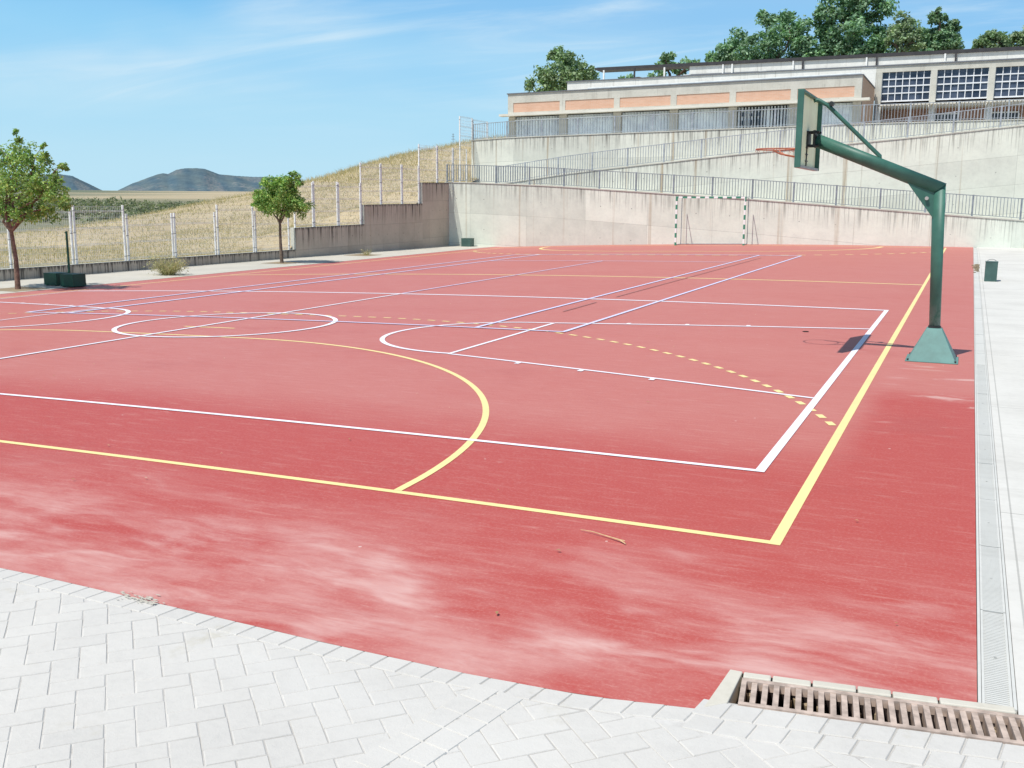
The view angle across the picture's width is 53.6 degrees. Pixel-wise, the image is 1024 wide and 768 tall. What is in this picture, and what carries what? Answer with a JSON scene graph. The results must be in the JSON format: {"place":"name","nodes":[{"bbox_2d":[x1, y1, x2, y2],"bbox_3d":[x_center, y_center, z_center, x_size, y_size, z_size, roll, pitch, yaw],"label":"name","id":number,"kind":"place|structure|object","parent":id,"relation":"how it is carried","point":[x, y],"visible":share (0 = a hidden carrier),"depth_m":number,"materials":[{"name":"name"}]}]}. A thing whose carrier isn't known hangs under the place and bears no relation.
{"place":"outdoors","nodes":[
{"label":"outdoors","id":0,"kind":"place"},
{"bbox_2d":[3,174,100,189],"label":"hills","id":1,"kind":"structure","parent":0,"point":[73,183],"depth_m":1993.29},
{"bbox_2d":[118,168,294,191],"bbox_3d":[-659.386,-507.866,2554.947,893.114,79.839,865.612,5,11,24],"label":"hills","id":2,"kind":"structure","parent":0,"point":[192,179],"depth_m":2444.67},
{"bbox_2d":[0,246,487,293],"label":"sidewalk","id":3,"kind":"structure","parent":0,"point":[113,277],"depth_m":34.61,"materials":[{"name":"concrete"}]},
{"bbox_2d":[43,272,68,285],"bbox_3d":[-12.444,-2.870,27.701,0.472,0.342,0.432,5,11,24],"label":"weight box","id":4,"kind":"object","parent":3,"relation":"on","point":[51,278],"visible":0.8,"depth_m":27.51,"materials":[{"name":"green paint"}]},
{"bbox_2d":[64,231,70,272],"bbox_3d":[-12.142,-3.454,27.803,0.589,1.448,0.892,-8,13,-38],"label":"net post","id":5,"kind":"object","parent":3,"relation":"on","point":[67,247],"visible":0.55,"depth_m":27.80,"materials":[{"name":"green paint"}]},
{"bbox_2d":[60,273,85,286],"bbox_3d":[-11.804,-2.792,27.279,0.472,0.347,0.452,5,11,24],"label":"weight box","id":6,"kind":"object","parent":3,"relation":"on","point":[72,279],"visible":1,"depth_m":27.12,"materials":[{"name":"green paint"}]},
{"bbox_2d":[144,253,195,275],"bbox_3d":[-10.657,-3.725,31.499,1.338,0.846,1.576,-9,14,-43],"label":"dry bush","id":7,"kind":"object","parent":3,"relation":"on","point":[165,268],"visible":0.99,"depth_m":31.36,"materials":[{"name":"beige plant"}]},
{"bbox_2d":[0,254,374,291],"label":"tree pit soil","id":8,"kind":"object","parent":3,"relation":"on","point":[12,289],"visible":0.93,"depth_m":26.91,"materials":[{"name":"brown soil"}]},
{"bbox_2d":[0,128,72,292],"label":"young tree","id":9,"kind":"object","parent":8,"relation":"on","point":[39,188],"visible":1,"depth_m":25.32,"materials":[{"name":"green plant"}]},
{"bbox_2d":[250,170,315,262],"bbox_3d":[-8.444,-6.088,37.259,2.471,3.476,2.020,9,14,40],"label":"young tree","id":10,"kind":"object","parent":8,"relation":"on","point":[284,191],"visible":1,"depth_m":36.89,"materials":[{"name":"green plant"}]},
{"bbox_2d":[360,249,371,254],"bbox_3d":[-6.174,-5.626,43.161,0.672,0.507,0.674,-1,10,-5],"label":"weed","id":11,"kind":"object","parent":8,"relation":"on","point":[367,252],"visible":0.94,"depth_m":43.12,"materials":[{"name":"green plant"}]},
{"bbox_2d":[0,182,448,280],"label":"boundary wall","id":12,"kind":"structure","parent":3,"relation":"on","point":[424,222],"depth_m":45.01,"materials":[{"name":"concrete"}]},
{"bbox_2d":[0,205,289,268],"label":"wire fence","id":13,"kind":"object","parent":12,"relation":"on","point":[174,236],"visible":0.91,"depth_m":33.42,"materials":[{"name":"grey metal"}]},
{"bbox_2d":[293,181,361,227],"bbox_3d":[-7.747,-7.609,42.910,0.069,1.880,4.746,5,11,25],"label":"wire fence","id":14,"kind":"object","parent":12,"relation":"on","point":[333,214],"visible":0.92,"depth_m":43.39,"materials":[{"name":"white paint"}]},
{"bbox_2d":[359,163,419,223],"bbox_3d":[-5.621,-8.856,47.152,0.069,2.690,5.026,5,11,25],"label":"wire fence","id":15,"kind":"object","parent":12,"relation":"on","point":[401,179],"visible":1,"depth_m":46.77,"materials":[{"name":"grey metal"}]},
{"bbox_2d":[418,144,466,202],"bbox_3d":[-3.447,-10.606,51.447,0.094,2.810,5.044,5,11,25],"label":"wire fence","id":16,"kind":"object","parent":12,"relation":"on","point":[450,161],"visible":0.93,"depth_m":50.78,"materials":[{"name":"white paint"}]},
{"bbox_2d":[461,238,473,246],"bbox_3d":[-2.242,-7.158,51.305,0.512,0.434,0.462,5,11,24],"label":"weight box","id":17,"kind":"object","parent":3,"relation":"on","point":[467,242],"visible":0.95,"depth_m":51.12,"materials":[{"name":"green paint"}]},
{"bbox_2d":[0,133,505,268],"bbox_3d":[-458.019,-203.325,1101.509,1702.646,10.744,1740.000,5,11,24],"label":"hillside","id":18,"kind":"structure","parent":0,"point":[162,196],"depth_m":51.62,"materials":[{"name":"beige plant"}]},
{"bbox_2d":[0,195,202,224],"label":"scrub","id":19,"kind":"object","parent":18,"relation":"on","point":[140,207],"visible":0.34,"depth_m":212.03,"materials":[{"name":"green plant"}]},
{"bbox_2d":[0,244,976,707],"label":"court surface","id":20,"kind":"object","parent":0,"point":[830,588],"visible":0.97,"depth_m":7.49,"materials":[{"name":"red paint"}]},
{"bbox_2d":[29,254,799,331],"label":"lilac court lines","id":21,"kind":"object","parent":20,"relation":"on","point":[444,286],"visible":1,"depth_m":21.02,"materials":[{"name":"paint"}]},
{"bbox_2d":[0,291,888,471],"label":"white court lines","id":22,"kind":"object","parent":20,"relation":"on","point":[766,462],"visible":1,"depth_m":11.01,"materials":[{"name":"paint"}]},
{"bbox_2d":[0,245,945,544],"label":"yellow court lines","id":23,"kind":"object","parent":20,"relation":"on","point":[782,529],"visible":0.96,"depth_m":7.65,"materials":[{"name":"paint"}]},
{"bbox_2d":[580,529,625,543],"bbox_3d":[0.527,0.865,5.790,0.032,0.012,0.340,-10,14,-43],"label":"twig","id":24,"kind":"object","parent":20,"relation":"on","point":[608,536],"visible":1,"depth_m":5.76,"materials":[{"name":"brown wood"}]},
{"bbox_2d":[565,258,758,310],"bbox_3d":[4.665,-2.778,26.054,0.047,0.001,18.600,5,11,24],"label":"faded grey court line","id":25,"kind":"object","parent":20,"relation":"on","point":[654,286],"visible":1,"depth_m":22.80,"materials":[{"name":"grey paint"}]},
{"bbox_2d":[674,196,748,244],"bbox_3d":[9.012,-7.333,45.717,3.160,2.190,0.916,5,11,24],"label":"handball goal","id":26,"kind":"object","parent":20,"relation":"on","point":[744,220],"visible":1,"depth_m":45.45,"materials":[{"name":"white paint"}]},
{"bbox_2d":[445,182,1023,248],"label":"retaining wall","id":27,"kind":"structure","parent":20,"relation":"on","point":[501,215],"depth_m":47.27,"materials":[{"name":"concrete"}]},
{"bbox_2d":[446,164,1023,219],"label":"railing","id":28,"kind":"object","parent":27,"relation":"on","point":[793,200],"visible":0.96,"depth_m":46.30,"materials":[{"name":"grey metal"}]},
{"bbox_2d":[743,672,770,692],"bbox_3d":[0.992,1.233,4.112,0.109,0.108,0.048,3,11,17],"label":"kerb stone","id":29,"kind":"object","parent":20,"relation":"in","point":[757,676],"visible":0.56,"depth_m":4.10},
{"bbox_2d":[772,676,810,697],"bbox_3d":[1.121,1.242,4.076,0.149,0.106,0.053,3,11,17],"label":"kerb stone","id":30,"kind":"object","parent":20,"relation":"in","point":[791,681],"visible":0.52,"depth_m":4.06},
{"bbox_2d":[812,680,855,703],"bbox_3d":[1.277,1.248,4.029,0.164,0.112,0.049,3,11,16],"label":"kerb stone","id":31,"kind":"object","parent":20,"relation":"in","point":[834,686],"visible":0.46,"depth_m":4.01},
{"bbox_2d":[755,89,958,364],"bbox_3d":[4.146,-1.874,12.216,2.493,3.140,1.580,5,11,24],"label":"basketball hoop","id":32,"kind":"object","parent":20,"relation":"on","point":[932,345],"visible":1,"depth_m":12.11,"materials":[{"name":"green paint"}]},
{"bbox_2d":[857,686,890,708],"bbox_3d":[1.421,1.256,3.987,0.124,0.112,0.050,3,11,16],"label":"kerb stone","id":33,"kind":"object","parent":20,"relation":"in","point":[874,691],"visible":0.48,"depth_m":3.97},
{"bbox_2d":[892,692,937,715],"bbox_3d":[1.565,1.267,3.946,0.164,0.108,0.053,3,11,17],"label":"kerb stone","id":34,"kind":"object","parent":20,"relation":"in","point":[913,697],"visible":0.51,"depth_m":3.93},
{"bbox_2d":[939,698,1015,725],"bbox_3d":[1.777,1.278,3.884,0.266,0.110,0.049,3,11,16],"label":"kerb stone","id":35,"kind":"object","parent":20,"relation":"in","point":[980,706],"visible":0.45,"depth_m":3.87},
{"bbox_2d":[0,568,1023,767],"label":"pavement","id":36,"kind":"structure","parent":0,"point":[92,678],"depth_m":3.79,"materials":[{"name":"tile"}]},
{"bbox_2d":[116,591,163,604],"bbox_3d":[-1.784,1.030,4.887,0.294,0.003,0.114,3,11,15],"label":"loose grit","id":37,"kind":"object","parent":36,"relation":"on","point":[142,598],"visible":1,"depth_m":4.88,"materials":[{"name":"stone"}]},
{"bbox_2d":[704,670,742,706],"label":"corner slab","id":38,"kind":"structure","parent":36,"relation":"in","point":[727,691],"depth_m":4.01,"materials":[{"name":"concrete"}]},
{"bbox_2d":[738,678,1023,745],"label":"drain grate","id":39,"kind":"object","parent":36,"relation":"in","point":[985,728],"visible":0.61,"depth_m":3.85,"materials":[{"name":"metal"}]},
{"bbox_2d":[0,0,1023,190],"label":"sky","id":40,"kind":"structure","parent":0,"point":[123,93],"materials":[{"name":"blue"}]},
{"bbox_2d":[6,249,1019,727],"bbox_3d":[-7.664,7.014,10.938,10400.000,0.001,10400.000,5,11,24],"label":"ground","id":41,"kind":"structure","parent":0,"point":[374,653],"depth_m":22.21,"materials":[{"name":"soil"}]},
{"bbox_2d":[566,46,1023,122],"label":"gym building","id":42,"kind":"structure","parent":0,"point":[977,75],"depth_m":57.48,"materials":[{"name":"white paint"}]},
{"bbox_2d":[881,70,930,101],"bbox_3d":[22.102,-16.696,56.938,2.550,1.635,0.100,5,11,24],"label":"window","id":43,"kind":"structure","parent":42,"relation":"in","point":[912,85],"depth_m":56.95,"materials":[{"name":"blue glass"}]},
{"bbox_2d":[935,113,956,120],"bbox_3d":[24.715,-14.557,58.052,1.460,1.820,0.080,5,11,24],"label":"glazed door","id":44,"kind":"structure","parent":42,"relation":"in","point":[940,116],"depth_m":57.91,"materials":[{"name":"grey"}]},
{"bbox_2d":[935,68,988,99],"bbox_3d":[24.745,-16.488,55.775,2.600,1.636,0.100,5,11,24],"label":"window","id":45,"kind":"structure","parent":42,"relation":"in","point":[953,84],"depth_m":55.78,"materials":[{"name":"blue glass"}]},
{"bbox_2d":[992,111,1019,119],"bbox_3d":[27.545,-14.316,56.809,1.460,1.820,0.080,5,11,24],"label":"glazed door","id":46,"kind":"structure","parent":42,"relation":"in","point":[1013,112],"depth_m":56.65,"materials":[{"name":"grey"}]},
{"bbox_2d":[993,66,1023,97],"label":"window","id":47,"kind":"structure","parent":42,"relation":"in","point":[1009,81],"depth_m":54.85,"materials":[{"name":"blue glass"}]},
{"bbox_2d":[977,247,1023,714],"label":"concrete apron","id":48,"kind":"object","parent":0,"point":[1002,297],"visible":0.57,"depth_m":9.53,"materials":[{"name":"grey concrete"}]},
{"bbox_2d":[984,259,998,281],"bbox_3d":[11.543,-2.737,24.439,0.282,0.549,0.412,5,11,24],"label":"trash can","id":49,"kind":"object","parent":48,"relation":"on","point":[991,270],"visible":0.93,"depth_m":24.27,"materials":[{"name":"green paint"}]},
{"bbox_2d":[973,247,1016,713],"bbox_3d":[10.559,-2.156,23.043,0.136,0.146,42.800,5,11,24],"label":"channel drain","id":50,"kind":"object","parent":48,"relation":"in","point":[995,677],"visible":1,"depth_m":5.46,"materials":[{"name":"grey concrete"}]},
{"bbox_2d":[972,264,979,272],"bbox_3d":[13.307,-3.332,29.105,0.224,0.047,4.106,5,11,24],"label":"broken drain rubble","id":51,"kind":"object","parent":50,"relation":"in","point":[976,267],"visible":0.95,"depth_m":29.04,"materials":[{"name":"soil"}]},
{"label":"ramp","id":52,"kind":"structure","parent":0,"visible":0},
{"bbox_2d":[503,125,1023,219],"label":"retaining wall","id":53,"kind":"structure","parent":52,"relation":"on","point":[985,162],"depth_m":45.07,"materials":[{"name":"concrete"}]},
{"bbox_2d":[497,103,1023,182],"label":"railing","id":54,"kind":"object","parent":53,"relation":"on","point":[740,152],"visible":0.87,"depth_m":47.22,"materials":[{"name":"grey metal"}]},
{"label":"terrace","id":55,"kind":"structure","parent":0,"visible":0},
{"bbox_2d":[459,116,487,181],"bbox_3d":[-2.068,-12.674,55.167,0.067,3.436,3.442,5,11,24],"label":"wire fence","id":56,"kind":"object","parent":55,"relation":"on","point":[472,119],"visible":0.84,"depth_m":54.07,"materials":[{"name":"white paint"}]},
{"bbox_2d":[499,73,875,136],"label":"school building","id":57,"kind":"structure","parent":55,"relation":"on","point":[841,91],"depth_m":55.03,"materials":[{"name":"concrete"}]},
{"bbox_2d":[515,116,558,136],"bbox_3d":[1.547,-14.654,58.944,2.790,1.805,0.480,5,11,24],"label":"louvre window","id":58,"kind":"structure","parent":57,"relation":"in","point":[536,119],"depth_m":58.87,"materials":[{"name":"grey metal"}]},
{"bbox_2d":[568,113,612,134],"bbox_3d":[4.501,-14.443,57.640,2.803,1.805,0.480,5,11,24],"label":"louvre window","id":59,"kind":"structure","parent":57,"relation":"in","point":[573,128],"depth_m":57.51,"materials":[{"name":"grey metal"}]},
{"bbox_2d":[621,111,669,132],"bbox_3d":[7.453,-14.232,56.337,2.790,1.805,0.480,5,11,24],"label":"louvre window","id":60,"kind":"structure","parent":57,"relation":"in","point":[659,120],"depth_m":56.23,"materials":[{"name":"grey metal"}]},
{"bbox_2d":[678,108,727,129],"bbox_3d":[10.393,-14.021,55.039,2.770,1.805,0.480,5,11,24],"label":"louvre window","id":61,"kind":"structure","parent":57,"relation":"in","point":[715,115],"depth_m":54.92,"materials":[{"name":"grey metal"}]},
{"bbox_2d":[737,105,788,127],"bbox_3d":[13.297,-13.810,53.735,2.730,1.804,0.520,5,11,24],"label":"louvre window","id":62,"kind":"structure","parent":57,"relation":"in","point":[782,115],"depth_m":53.68,"materials":[{"name":"grey metal"}]},
{"bbox_2d":[822,103,852,124],"bbox_3d":[16.192,-13.606,52.478,2.715,1.804,0.480,5,11,24],"label":"louvre window","id":63,"kind":"structure","parent":57,"relation":"in","point":[843,109],"depth_m":52.08,"materials":[{"name":"grey metal"}]},
{"bbox_2d":[471,119,1023,182],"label":"retaining wall","id":64,"kind":"structure","parent":55,"relation":"attached to","point":[504,151],"depth_m":51.09,"materials":[{"name":"concrete"}]},
{"bbox_2d":[472,99,1023,139],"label":"railing","id":65,"kind":"object","parent":64,"relation":"on","point":[692,128],"visible":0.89,"depth_m":49.38,"materials":[{"name":"grey paint"}]},
{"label":"hilltop","id":66,"kind":"structure","parent":0,"visible":0},
{"bbox_2d":[524,44,600,91],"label":"tree","id":67,"kind":"object","parent":66,"relation":"on","point":[547,77],"visible":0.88,"depth_m":82.21,"materials":[{"name":"green plant"}]},
{"bbox_2d":[618,51,699,78],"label":"tree","id":68,"kind":"object","parent":66,"relation":"on","point":[665,58],"visible":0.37,"depth_m":79.22,"materials":[{"name":"green plant"}]},
{"bbox_2d":[704,8,830,61],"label":"tree","id":69,"kind":"object","parent":66,"relation":"on","point":[771,42],"visible":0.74,"depth_m":75.64,"materials":[{"name":"green plant"}]},
{"bbox_2d":[812,0,899,56],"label":"tree","id":70,"kind":"object","parent":66,"relation":"on","point":[829,31],"visible":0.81,"depth_m":72.94,"materials":[{"name":"green plant"}]},
{"bbox_2d":[883,10,926,52],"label":"tree","id":71,"kind":"object","parent":66,"relation":"on","point":[905,32],"visible":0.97,"depth_m":70.31,"materials":[{"name":"green plant"}]},
{"bbox_2d":[905,6,964,51],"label":"tree","id":72,"kind":"object","parent":66,"relation":"on","point":[943,36],"visible":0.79,"depth_m":71.09,"materials":[{"name":"green plant"}]},
{"bbox_2d":[971,29,1008,48],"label":"tree","id":73,"kind":"object","parent":66,"relation":"on","point":[992,38],"visible":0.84,"depth_m":69.95,"materials":[{"name":"green plant"}]},
{"bbox_2d":[1003,25,1023,46],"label":"tree","id":74,"kind":"object","parent":66,"relation":"on","point":[1017,37],"visible":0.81,"depth_m":69.37,"materials":[{"name":"green plant"}]}
]}

